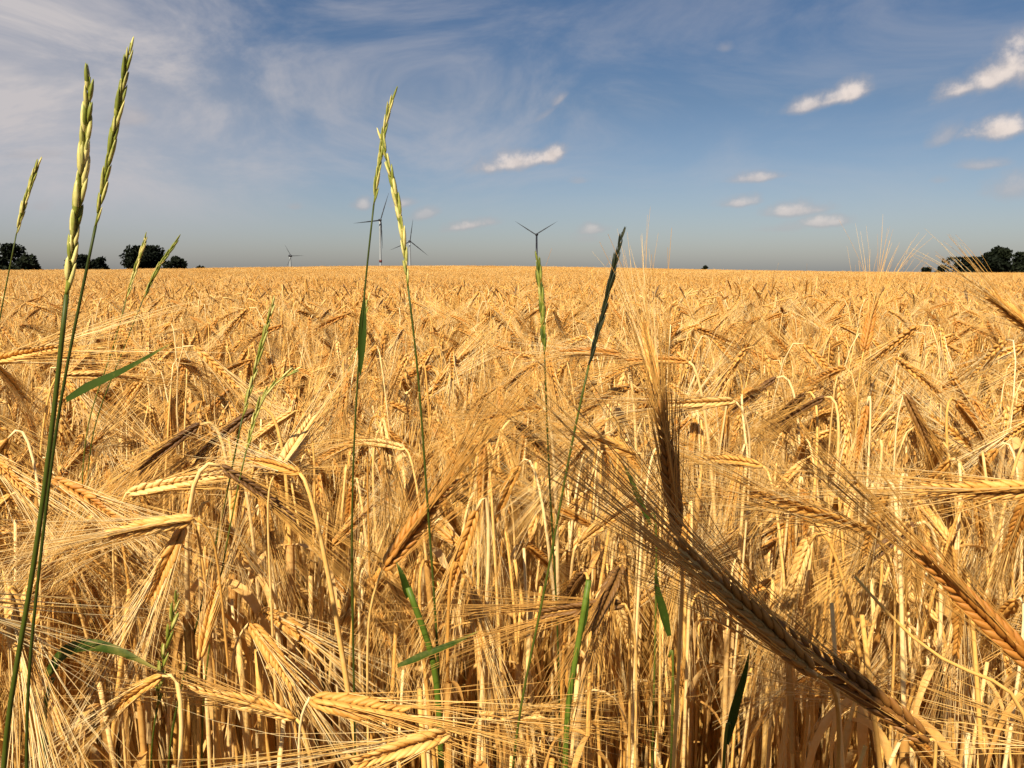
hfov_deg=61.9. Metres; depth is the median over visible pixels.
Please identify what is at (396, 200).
grass stalk
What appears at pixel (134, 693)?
barley plant
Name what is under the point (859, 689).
barley plant
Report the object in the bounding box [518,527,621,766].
barley plant
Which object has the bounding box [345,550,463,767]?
barley plant
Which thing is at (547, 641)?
barley plant
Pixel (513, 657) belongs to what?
barley plant
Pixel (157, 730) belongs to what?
barley plant
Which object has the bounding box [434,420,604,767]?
barley plant
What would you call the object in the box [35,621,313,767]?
barley plant
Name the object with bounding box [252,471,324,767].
barley plant
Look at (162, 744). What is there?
barley plant
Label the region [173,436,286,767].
barley plant
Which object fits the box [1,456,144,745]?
barley plant
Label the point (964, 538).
barley plant
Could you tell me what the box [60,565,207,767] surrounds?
barley plant
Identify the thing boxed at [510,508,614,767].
barley plant
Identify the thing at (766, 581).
barley plant
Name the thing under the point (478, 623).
barley plant
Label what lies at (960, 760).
barley plant
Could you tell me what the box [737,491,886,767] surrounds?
barley plant
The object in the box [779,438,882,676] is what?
barley plant
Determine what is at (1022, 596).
barley plant
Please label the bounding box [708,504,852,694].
barley plant
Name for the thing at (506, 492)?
barley plant
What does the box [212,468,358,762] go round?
barley plant
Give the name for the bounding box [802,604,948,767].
barley plant
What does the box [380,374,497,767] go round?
barley plant
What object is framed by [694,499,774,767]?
barley plant
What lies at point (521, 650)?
barley plant
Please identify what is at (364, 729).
barley plant
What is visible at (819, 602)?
barley plant
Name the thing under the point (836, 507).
barley plant
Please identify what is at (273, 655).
barley plant
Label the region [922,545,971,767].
barley plant
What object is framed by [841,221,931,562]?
barley plant
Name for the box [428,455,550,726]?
barley plant
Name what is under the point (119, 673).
barley plant
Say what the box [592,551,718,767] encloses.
barley plant
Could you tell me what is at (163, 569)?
barley plant
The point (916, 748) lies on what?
barley plant
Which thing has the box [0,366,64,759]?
barley plant
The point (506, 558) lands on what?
barley plant
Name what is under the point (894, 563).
barley plant
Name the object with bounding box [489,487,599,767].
barley plant
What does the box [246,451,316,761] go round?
barley plant
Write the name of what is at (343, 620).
barley plant
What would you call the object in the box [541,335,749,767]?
barley plant
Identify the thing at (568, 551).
barley plant
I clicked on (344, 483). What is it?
barley plant
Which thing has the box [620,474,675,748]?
barley plant
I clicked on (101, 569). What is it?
barley plant
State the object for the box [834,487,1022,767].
barley plant
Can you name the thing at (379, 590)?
barley plant
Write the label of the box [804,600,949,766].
barley plant
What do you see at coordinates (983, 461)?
barley plant
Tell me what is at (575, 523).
barley plant
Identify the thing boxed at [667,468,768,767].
barley plant
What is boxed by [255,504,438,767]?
barley plant
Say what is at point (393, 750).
barley plant
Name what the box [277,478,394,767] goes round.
barley plant
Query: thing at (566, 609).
barley plant
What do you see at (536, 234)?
wind turbine
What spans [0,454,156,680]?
barley plant
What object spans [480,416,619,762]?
barley plant
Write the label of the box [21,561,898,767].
ground
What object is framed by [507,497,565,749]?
barley plant
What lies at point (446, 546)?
barley plant
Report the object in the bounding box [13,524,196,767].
barley plant
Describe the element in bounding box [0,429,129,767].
barley plant
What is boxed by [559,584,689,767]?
barley plant
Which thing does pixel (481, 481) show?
barley plant
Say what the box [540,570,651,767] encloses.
barley plant
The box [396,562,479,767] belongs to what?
grass shoot
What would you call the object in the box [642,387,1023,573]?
barley plant
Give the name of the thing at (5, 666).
barley plant
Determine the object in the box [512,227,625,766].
grass stalk
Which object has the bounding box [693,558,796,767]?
barley plant
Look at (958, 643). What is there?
barley plant
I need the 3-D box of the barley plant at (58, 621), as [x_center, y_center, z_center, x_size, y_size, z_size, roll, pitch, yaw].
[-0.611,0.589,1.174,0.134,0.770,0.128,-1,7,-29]
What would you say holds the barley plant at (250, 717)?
on the ground
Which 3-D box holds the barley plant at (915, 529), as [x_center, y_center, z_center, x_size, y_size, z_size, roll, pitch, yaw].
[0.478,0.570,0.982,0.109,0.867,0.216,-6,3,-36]
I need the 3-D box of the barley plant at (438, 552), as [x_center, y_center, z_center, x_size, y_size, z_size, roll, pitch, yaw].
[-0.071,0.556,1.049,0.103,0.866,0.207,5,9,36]
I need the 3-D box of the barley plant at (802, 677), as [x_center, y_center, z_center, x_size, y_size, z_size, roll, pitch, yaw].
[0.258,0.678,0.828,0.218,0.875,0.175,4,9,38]
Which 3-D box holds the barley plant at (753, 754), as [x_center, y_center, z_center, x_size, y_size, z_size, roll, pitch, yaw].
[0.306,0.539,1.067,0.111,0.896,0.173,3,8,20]
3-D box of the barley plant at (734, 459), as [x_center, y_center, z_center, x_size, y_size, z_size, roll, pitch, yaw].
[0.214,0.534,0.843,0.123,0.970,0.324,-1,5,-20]
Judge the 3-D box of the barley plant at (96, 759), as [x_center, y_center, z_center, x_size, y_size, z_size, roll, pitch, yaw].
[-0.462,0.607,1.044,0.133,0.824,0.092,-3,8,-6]
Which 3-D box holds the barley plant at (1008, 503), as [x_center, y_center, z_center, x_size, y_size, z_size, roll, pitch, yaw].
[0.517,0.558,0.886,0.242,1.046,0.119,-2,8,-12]
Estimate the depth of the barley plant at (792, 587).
0.74 m
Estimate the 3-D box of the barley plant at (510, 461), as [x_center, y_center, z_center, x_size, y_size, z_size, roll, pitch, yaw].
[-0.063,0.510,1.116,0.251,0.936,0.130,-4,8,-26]
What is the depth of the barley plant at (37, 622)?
0.75 m
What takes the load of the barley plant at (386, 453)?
on the ground
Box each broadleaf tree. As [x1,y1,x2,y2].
[0,243,43,269]
[64,254,102,269]
[89,256,109,268]
[119,244,166,268]
[162,256,187,268]
[920,267,931,271]
[935,264,946,272]
[938,256,987,271]
[973,245,1021,272]
[1009,252,1023,272]
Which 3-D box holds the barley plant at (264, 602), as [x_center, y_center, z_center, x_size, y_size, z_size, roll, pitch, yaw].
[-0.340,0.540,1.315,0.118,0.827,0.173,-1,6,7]
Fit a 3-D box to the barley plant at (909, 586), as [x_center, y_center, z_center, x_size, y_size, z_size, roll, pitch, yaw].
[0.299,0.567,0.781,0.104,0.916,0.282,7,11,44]
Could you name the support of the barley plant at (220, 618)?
on the ground
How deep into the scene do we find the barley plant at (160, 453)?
0.86 m
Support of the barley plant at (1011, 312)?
on the ground
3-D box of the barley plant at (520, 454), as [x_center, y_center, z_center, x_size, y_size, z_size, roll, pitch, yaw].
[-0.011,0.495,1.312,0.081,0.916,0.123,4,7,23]
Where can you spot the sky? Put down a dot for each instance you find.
(750, 131)
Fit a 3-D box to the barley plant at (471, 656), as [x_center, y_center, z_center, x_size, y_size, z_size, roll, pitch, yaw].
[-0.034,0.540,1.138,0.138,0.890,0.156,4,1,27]
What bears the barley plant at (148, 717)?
on the ground
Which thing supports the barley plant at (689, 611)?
on the ground
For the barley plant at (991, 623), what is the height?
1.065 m
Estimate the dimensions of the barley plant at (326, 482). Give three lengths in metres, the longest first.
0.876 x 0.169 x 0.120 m
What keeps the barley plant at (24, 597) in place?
on the ground
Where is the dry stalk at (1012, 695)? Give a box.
[854,576,1023,723]
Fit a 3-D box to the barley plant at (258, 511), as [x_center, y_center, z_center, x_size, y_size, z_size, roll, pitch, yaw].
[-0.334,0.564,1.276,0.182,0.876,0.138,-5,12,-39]
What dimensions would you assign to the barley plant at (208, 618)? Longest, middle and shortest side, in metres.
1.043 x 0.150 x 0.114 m
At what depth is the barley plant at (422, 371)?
1.26 m
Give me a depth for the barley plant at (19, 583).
0.69 m
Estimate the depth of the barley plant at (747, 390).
1.17 m
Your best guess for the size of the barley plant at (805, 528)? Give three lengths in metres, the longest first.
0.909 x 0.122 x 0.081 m
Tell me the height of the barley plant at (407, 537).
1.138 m
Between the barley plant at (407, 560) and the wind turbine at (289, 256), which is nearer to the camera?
the barley plant at (407, 560)
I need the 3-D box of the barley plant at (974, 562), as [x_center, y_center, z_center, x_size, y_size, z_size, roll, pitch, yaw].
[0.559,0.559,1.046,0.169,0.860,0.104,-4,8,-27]
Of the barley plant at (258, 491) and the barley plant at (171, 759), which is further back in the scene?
the barley plant at (171, 759)
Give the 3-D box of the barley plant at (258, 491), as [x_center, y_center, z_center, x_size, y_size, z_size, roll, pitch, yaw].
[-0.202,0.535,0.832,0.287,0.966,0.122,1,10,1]
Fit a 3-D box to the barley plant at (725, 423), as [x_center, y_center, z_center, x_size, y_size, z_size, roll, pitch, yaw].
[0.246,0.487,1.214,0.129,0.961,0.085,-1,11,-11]
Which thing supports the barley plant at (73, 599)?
on the ground
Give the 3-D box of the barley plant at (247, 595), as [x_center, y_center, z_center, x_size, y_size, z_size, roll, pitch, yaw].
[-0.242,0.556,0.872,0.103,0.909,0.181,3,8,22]
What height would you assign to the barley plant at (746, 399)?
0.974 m
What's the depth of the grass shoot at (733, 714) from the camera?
0.64 m
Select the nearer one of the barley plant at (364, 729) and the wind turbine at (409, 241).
the barley plant at (364, 729)
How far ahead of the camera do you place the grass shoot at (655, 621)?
0.79 m
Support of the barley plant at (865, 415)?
on the ground
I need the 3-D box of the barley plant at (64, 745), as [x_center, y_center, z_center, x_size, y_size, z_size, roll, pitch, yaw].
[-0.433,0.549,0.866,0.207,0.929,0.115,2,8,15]
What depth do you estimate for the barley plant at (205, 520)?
1.17 m
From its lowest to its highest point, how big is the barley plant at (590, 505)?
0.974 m
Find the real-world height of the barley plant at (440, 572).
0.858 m
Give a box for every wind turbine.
[287,249,297,266]
[359,193,388,265]
[391,222,425,265]
[515,221,555,265]
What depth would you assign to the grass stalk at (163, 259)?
0.99 m
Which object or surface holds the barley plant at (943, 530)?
on the ground
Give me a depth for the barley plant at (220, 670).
0.96 m
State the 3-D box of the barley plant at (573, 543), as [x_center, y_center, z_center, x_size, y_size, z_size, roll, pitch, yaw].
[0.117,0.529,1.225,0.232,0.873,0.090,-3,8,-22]
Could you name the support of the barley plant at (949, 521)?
on the ground
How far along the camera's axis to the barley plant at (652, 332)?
0.82 m
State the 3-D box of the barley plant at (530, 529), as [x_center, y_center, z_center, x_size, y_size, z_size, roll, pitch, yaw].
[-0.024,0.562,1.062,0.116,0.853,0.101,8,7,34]
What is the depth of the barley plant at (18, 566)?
0.96 m
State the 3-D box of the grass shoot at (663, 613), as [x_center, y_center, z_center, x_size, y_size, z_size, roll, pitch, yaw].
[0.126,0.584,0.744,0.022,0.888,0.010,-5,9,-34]
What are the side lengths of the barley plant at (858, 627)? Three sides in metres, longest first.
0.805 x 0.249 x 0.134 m
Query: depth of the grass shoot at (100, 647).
0.63 m
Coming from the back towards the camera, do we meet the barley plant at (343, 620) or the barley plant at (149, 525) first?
the barley plant at (343, 620)
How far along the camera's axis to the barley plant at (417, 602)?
1.34 m
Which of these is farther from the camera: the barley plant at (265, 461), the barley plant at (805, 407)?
the barley plant at (805, 407)
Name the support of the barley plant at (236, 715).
on the ground
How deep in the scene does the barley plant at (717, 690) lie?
1.19 m
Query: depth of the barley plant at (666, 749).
1.14 m
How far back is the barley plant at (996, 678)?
1.13 m
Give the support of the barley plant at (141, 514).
on the ground
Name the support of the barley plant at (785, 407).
on the ground
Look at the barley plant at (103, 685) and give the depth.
1.13 m
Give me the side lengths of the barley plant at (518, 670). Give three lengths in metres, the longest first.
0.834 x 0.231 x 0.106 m
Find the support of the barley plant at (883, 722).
on the ground
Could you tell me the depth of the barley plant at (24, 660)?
0.59 m
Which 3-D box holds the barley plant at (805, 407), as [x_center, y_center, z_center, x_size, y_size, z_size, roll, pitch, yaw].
[0.351,0.472,1.240,0.122,0.965,0.287,-8,17,-25]
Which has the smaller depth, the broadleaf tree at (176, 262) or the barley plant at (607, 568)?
the barley plant at (607, 568)
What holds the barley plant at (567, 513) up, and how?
on the ground
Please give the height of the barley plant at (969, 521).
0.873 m
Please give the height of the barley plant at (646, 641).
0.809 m
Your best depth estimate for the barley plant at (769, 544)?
1.06 m
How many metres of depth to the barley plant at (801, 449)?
1.17 m
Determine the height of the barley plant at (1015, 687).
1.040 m
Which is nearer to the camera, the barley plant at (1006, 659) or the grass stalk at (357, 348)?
the barley plant at (1006, 659)
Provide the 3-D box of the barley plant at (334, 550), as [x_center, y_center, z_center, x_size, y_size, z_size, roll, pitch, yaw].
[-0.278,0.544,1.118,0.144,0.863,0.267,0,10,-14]
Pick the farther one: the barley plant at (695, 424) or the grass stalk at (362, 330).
the barley plant at (695, 424)
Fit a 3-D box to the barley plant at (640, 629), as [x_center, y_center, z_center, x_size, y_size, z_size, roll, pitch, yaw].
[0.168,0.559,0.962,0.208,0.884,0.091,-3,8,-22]
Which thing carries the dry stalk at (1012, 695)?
on the ground
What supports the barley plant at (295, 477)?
on the ground
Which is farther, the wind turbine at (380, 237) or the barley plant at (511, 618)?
the wind turbine at (380, 237)
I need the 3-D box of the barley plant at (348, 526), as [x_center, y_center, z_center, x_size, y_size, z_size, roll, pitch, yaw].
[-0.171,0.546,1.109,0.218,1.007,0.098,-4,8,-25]
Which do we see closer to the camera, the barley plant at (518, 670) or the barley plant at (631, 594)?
the barley plant at (518, 670)
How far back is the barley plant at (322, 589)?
0.91 m
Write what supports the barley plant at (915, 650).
on the ground
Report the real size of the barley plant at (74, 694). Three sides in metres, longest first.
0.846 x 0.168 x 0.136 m
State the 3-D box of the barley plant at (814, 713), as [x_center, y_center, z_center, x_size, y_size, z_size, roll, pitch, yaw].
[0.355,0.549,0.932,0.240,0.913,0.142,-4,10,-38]
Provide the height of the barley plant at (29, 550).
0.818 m
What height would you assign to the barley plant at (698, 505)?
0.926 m
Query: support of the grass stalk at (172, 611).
on the ground
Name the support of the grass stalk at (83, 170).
on the ground
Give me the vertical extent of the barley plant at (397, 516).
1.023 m
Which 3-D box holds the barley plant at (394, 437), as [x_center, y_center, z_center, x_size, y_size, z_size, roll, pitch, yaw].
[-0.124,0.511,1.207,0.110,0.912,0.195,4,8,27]
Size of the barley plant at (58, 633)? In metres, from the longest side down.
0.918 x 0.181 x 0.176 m
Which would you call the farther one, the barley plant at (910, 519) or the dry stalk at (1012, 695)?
the barley plant at (910, 519)
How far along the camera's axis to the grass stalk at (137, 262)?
0.95 m
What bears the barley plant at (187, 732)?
on the ground
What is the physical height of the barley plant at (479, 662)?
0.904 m
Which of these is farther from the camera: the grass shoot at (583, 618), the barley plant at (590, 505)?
the barley plant at (590, 505)
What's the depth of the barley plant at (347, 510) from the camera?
1.05 m
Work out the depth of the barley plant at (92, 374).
1.12 m
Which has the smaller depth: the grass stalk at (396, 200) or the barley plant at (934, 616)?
the grass stalk at (396, 200)
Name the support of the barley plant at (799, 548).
on the ground
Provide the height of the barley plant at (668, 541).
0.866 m
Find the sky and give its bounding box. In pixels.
[0,0,1023,272]
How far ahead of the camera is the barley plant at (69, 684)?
0.91 m
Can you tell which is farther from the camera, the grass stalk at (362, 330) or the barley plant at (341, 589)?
the barley plant at (341, 589)
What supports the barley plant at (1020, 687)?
on the ground
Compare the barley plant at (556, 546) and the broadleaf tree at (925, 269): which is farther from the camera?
the broadleaf tree at (925, 269)
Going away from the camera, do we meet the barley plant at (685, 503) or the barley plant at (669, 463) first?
the barley plant at (669, 463)
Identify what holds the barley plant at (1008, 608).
on the ground
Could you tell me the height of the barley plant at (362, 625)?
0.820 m
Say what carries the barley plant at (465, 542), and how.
on the ground
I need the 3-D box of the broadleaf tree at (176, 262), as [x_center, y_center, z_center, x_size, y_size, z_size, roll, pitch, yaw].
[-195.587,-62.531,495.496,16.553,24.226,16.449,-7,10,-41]
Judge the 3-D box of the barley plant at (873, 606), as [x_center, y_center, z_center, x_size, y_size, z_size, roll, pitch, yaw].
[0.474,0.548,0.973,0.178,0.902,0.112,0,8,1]
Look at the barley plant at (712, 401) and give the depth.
0.82 m
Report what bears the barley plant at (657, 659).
on the ground
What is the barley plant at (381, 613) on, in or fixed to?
on the ground
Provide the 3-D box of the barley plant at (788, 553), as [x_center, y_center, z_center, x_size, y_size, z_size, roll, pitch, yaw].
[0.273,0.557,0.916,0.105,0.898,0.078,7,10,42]
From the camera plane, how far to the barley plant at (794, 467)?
0.97 m
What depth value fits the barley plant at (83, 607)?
1.02 m
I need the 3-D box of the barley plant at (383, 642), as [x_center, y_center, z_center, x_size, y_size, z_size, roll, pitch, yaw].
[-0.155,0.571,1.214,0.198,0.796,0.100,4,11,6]
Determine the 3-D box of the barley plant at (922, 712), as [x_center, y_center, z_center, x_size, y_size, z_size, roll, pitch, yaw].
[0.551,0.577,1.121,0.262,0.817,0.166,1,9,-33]
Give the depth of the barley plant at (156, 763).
1.09 m
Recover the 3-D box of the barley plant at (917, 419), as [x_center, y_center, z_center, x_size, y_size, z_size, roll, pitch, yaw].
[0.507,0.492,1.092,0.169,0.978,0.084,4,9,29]
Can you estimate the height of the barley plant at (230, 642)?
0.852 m
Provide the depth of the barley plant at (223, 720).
1.04 m
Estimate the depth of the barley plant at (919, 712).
0.99 m
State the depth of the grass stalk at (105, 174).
0.48 m
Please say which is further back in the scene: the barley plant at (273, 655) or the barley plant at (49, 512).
the barley plant at (49, 512)
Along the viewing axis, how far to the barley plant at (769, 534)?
1.08 m
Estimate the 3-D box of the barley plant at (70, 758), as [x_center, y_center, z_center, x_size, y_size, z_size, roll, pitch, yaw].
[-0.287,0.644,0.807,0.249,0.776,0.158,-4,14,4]
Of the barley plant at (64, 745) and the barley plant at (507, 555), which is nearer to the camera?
the barley plant at (64, 745)
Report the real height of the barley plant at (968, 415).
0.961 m
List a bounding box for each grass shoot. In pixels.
[42,639,160,767]
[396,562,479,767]
[562,576,591,767]
[624,467,656,767]
[654,563,673,767]
[722,650,749,767]
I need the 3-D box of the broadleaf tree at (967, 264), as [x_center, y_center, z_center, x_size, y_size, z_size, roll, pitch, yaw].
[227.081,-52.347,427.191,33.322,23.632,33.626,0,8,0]
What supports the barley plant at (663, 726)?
on the ground
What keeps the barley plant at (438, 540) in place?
on the ground
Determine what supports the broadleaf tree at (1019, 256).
on the ground
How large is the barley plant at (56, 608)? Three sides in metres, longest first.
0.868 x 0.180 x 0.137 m
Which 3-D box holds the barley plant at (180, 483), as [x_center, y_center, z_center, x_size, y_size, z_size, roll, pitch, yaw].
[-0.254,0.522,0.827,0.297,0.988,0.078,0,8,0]
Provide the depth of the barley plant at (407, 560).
0.95 m
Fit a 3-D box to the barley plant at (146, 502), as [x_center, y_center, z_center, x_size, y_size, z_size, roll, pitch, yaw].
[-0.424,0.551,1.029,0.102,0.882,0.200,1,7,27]
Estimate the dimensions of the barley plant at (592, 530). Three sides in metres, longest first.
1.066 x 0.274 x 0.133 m
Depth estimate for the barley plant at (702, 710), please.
1.27 m
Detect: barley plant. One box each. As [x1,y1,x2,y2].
[0,262,233,767]
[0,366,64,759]
[0,376,40,403]
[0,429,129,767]
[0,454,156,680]
[0,462,127,631]
[0,465,149,535]
[0,479,98,766]
[0,491,38,740]
[0,504,73,587]
[0,506,238,767]
[0,512,101,614]
[0,531,131,767]
[0,564,186,767]
[0,579,117,767]
[0,583,80,767]
[0,585,143,767]
[0,586,91,647]
[0,625,71,767]
[0,646,120,767]
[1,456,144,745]
[1,525,66,715]
[2,521,225,767]
[3,539,222,767]
[4,508,69,750]
[10,707,123,767]
[12,526,152,762]
[12,531,51,750]
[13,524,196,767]
[18,421,273,767]
[18,507,119,767]
[21,442,138,767]
[22,672,183,767]
[33,355,222,638]
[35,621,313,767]
[37,446,146,761]
[39,443,185,746]
[39,476,263,708]
[39,526,179,767]
[40,557,156,709]
[44,503,217,767]
[44,543,99,748]
[45,497,106,767]
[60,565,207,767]
[63,454,256,761]
[63,520,182,767]
[64,600,180,767]
[67,560,173,767]
[71,567,170,766]
[80,497,172,766]
[84,406,336,767]
[84,483,198,767]
[92,560,301,767]
[97,525,198,767]
[112,424,390,767]
[115,495,194,767]
[126,389,202,753]
[130,505,236,767]
[132,474,191,767]
[139,485,285,762]
[142,462,435,767]
[152,443,308,767]
[153,698,467,767]
[154,520,296,765]
[156,550,259,767]
[169,485,314,767]
[170,409,362,766]
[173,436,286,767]
[180,505,338,767]
[183,415,426,767]
[183,428,366,767]
[192,546,268,767]
[193,468,285,767]
[197,500,311,767]
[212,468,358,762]
[217,582,396,767]
[218,504,346,767]
[225,496,344,724]
[225,560,418,766]
[225,597,273,702]
[229,622,394,767]
[243,478,316,747]
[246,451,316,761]
[250,607,432,767]
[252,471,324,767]
[254,443,335,754]
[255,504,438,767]
[267,315,395,761]
[274,463,354,767]
[274,488,399,703]
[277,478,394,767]
[280,485,353,767]
[292,414,437,767]
[292,454,360,747]
[297,404,345,691]
[298,512,339,767]
[298,672,672,767]
[301,433,458,767]
[301,460,348,750]
[304,529,369,767]
[318,568,442,767]
[321,518,562,767]
[325,477,398,767]
[333,477,418,767]
[334,454,500,767]
[341,481,397,767]
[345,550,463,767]
[346,497,533,767]
[349,409,461,767]
[349,472,464,767]
[356,430,467,737]
[358,538,460,767]
[365,381,429,732]
[365,415,431,765]
[366,262,659,767]
[370,573,636,767]
[372,494,421,767]
[373,422,566,767]
[379,523,465,763]
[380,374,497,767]
[383,501,507,767]
[387,494,546,767]
[391,363,500,701]
[393,398,561,767]
[406,282,840,767]
[410,552,495,749]
[418,560,523,767]
[421,488,514,726]
[422,489,518,765]
[427,485,535,752]
[427,492,537,767]
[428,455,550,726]
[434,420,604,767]
[438,421,603,746]
[438,500,562,688]
[444,494,515,734]
[444,561,560,767]
[449,440,686,767]
[450,466,566,767]
[452,460,538,767]
[453,435,519,767]
[455,458,626,767]
[459,530,490,766]
[460,529,530,767]
[461,543,493,767]
[462,541,615,767]
[465,370,642,767]
[466,506,546,737]
[467,673,702,767]
[470,489,540,767]
[477,416,567,767]
[479,325,672,767]
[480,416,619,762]
[485,416,536,707]
[488,469,580,767]
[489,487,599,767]
[493,443,552,761]
[498,564,630,767]
[503,423,937,767]
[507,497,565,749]
[508,450,649,737]
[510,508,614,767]
[510,570,592,767]
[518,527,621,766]
[525,410,770,767]
[528,450,604,720]
[530,377,750,767]
[531,452,666,767]
[536,500,781,766]
[539,430,628,761]
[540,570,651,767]
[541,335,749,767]
[549,458,657,736]
[553,387,896,744]
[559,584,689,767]
[577,431,719,767]
[577,478,668,767]
[586,532,667,767]
[592,439,653,725]
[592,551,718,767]
[594,215,661,767]
[596,488,654,751]
[600,229,713,767]
[603,543,684,767]
[604,416,719,762]
[613,396,738,767]
[614,530,745,767]
[617,545,752,767]
[618,512,738,767]
[619,430,794,767]
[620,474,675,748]
[622,507,699,767]
[623,510,685,767]
[631,446,736,767]
[636,492,745,767]
[637,501,720,767]
[640,406,729,762]
[641,411,724,762]
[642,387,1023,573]
[642,529,668,767]
[645,444,676,738]
[646,591,829,767]
[653,555,837,767]
[654,375,832,767]
[655,554,699,757]
[658,443,746,767]
[662,406,731,765]
[665,517,794,767]
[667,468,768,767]
[680,410,711,767]
[690,536,799,767]
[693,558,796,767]
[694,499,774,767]
[697,454,850,767]
[697,495,829,767]
[703,395,848,759]
[706,391,821,767]
[706,650,868,767]
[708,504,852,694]
[710,362,1023,668]
[710,483,776,767]
[711,516,815,767]
[711,526,821,767]
[718,532,877,767]
[720,520,1007,767]
[720,645,915,767]
[727,420,884,767]
[730,509,866,762]
[730,510,807,767]
[735,366,850,767]
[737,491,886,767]
[740,481,934,767]
[741,427,792,762]
[741,462,819,742]
[763,439,874,767]
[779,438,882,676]
[782,476,844,767]
[782,514,955,753]
[796,486,859,765]
[797,531,883,767]
[800,495,965,767]
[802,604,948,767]
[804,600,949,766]
[807,570,908,767]
[817,480,961,767]
[825,563,886,767]
[828,396,871,767]
[828,505,933,729]
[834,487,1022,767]
[834,503,943,751]
[834,581,940,767]
[835,427,1002,767]
[835,519,950,767]
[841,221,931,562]
[842,457,1006,708]
[845,392,987,721]
[850,456,930,767]
[853,505,957,764]
[856,413,923,767]
[856,539,962,767]
[870,473,999,767]
[870,474,984,649]
[886,515,986,767]
[886,572,1023,767]
[887,440,1023,767]
[887,457,995,767]
[887,463,996,764]
[887,734,976,767]
[890,442,1017,764]
[903,427,1023,539]
[905,234,1023,767]
[909,597,1023,767]
[911,568,999,767]
[917,497,1012,765]
[918,528,996,761]
[920,595,1023,722]
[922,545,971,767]
[927,500,1002,767]
[928,498,1023,767]
[935,442,1023,767]
[940,588,1023,767]
[945,398,1023,767]
[962,451,1021,767]
[963,537,1023,767]
[982,542,1023,750]
[987,634,1023,732]
[1012,672,1023,767]
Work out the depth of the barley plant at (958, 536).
0.92 m
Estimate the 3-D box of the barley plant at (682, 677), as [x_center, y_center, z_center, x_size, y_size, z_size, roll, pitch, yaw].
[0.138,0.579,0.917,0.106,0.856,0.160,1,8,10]
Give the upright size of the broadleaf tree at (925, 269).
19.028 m
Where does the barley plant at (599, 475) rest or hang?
on the ground
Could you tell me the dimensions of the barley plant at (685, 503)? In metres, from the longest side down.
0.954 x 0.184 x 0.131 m
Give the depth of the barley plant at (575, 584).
0.73 m
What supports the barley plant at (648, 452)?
on the ground
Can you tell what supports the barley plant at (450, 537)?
on the ground
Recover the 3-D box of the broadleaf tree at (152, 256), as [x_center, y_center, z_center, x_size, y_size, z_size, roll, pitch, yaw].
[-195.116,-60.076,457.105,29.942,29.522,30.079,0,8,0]
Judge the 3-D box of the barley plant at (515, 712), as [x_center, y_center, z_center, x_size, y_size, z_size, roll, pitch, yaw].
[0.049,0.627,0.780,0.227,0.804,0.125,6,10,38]
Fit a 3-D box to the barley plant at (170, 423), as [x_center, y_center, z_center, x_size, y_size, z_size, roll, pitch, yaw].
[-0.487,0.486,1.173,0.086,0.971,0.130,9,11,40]
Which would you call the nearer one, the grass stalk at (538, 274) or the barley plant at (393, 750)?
the barley plant at (393, 750)
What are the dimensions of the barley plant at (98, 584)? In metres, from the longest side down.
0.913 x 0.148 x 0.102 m
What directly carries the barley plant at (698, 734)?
on the ground
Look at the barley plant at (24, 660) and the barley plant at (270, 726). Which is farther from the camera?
the barley plant at (270, 726)
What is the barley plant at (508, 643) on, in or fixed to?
on the ground
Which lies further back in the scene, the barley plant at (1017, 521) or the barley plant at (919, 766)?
the barley plant at (919, 766)
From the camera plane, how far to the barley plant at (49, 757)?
0.96 m
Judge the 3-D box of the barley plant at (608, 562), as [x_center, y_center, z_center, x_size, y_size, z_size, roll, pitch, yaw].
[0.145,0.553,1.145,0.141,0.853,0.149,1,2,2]
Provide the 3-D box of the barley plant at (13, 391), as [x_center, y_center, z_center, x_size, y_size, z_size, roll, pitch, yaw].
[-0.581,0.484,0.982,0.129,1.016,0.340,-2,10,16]
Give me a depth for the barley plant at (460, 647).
1.22 m
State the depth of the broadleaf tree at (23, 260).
413.33 m
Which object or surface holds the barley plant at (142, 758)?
on the ground
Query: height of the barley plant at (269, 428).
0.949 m
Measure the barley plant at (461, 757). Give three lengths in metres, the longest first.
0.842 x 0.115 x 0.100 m
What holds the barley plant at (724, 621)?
on the ground
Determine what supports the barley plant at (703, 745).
on the ground
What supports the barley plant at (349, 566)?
on the ground
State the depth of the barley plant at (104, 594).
1.06 m
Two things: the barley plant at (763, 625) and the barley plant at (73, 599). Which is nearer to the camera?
the barley plant at (763, 625)
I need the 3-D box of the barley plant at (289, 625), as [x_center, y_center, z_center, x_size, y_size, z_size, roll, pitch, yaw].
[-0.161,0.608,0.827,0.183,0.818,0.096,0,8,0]
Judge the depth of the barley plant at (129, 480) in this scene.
1.11 m
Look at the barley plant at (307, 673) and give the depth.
0.86 m
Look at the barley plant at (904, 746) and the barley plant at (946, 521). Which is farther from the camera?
the barley plant at (946, 521)
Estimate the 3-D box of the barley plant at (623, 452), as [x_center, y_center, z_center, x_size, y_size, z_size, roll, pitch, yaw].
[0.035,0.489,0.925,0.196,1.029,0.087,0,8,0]
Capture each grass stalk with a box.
[0,157,41,318]
[1,62,93,767]
[25,36,172,767]
[79,232,146,624]
[84,234,180,599]
[150,589,179,767]
[167,296,274,767]
[201,366,301,767]
[340,293,369,487]
[351,87,397,761]
[377,128,440,692]
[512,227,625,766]
[535,251,560,767]
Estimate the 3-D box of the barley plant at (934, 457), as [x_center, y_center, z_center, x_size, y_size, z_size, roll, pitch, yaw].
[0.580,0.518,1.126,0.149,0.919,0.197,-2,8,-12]
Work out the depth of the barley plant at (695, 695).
0.99 m
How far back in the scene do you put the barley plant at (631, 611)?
0.92 m
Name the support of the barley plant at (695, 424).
on the ground
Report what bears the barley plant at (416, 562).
on the ground

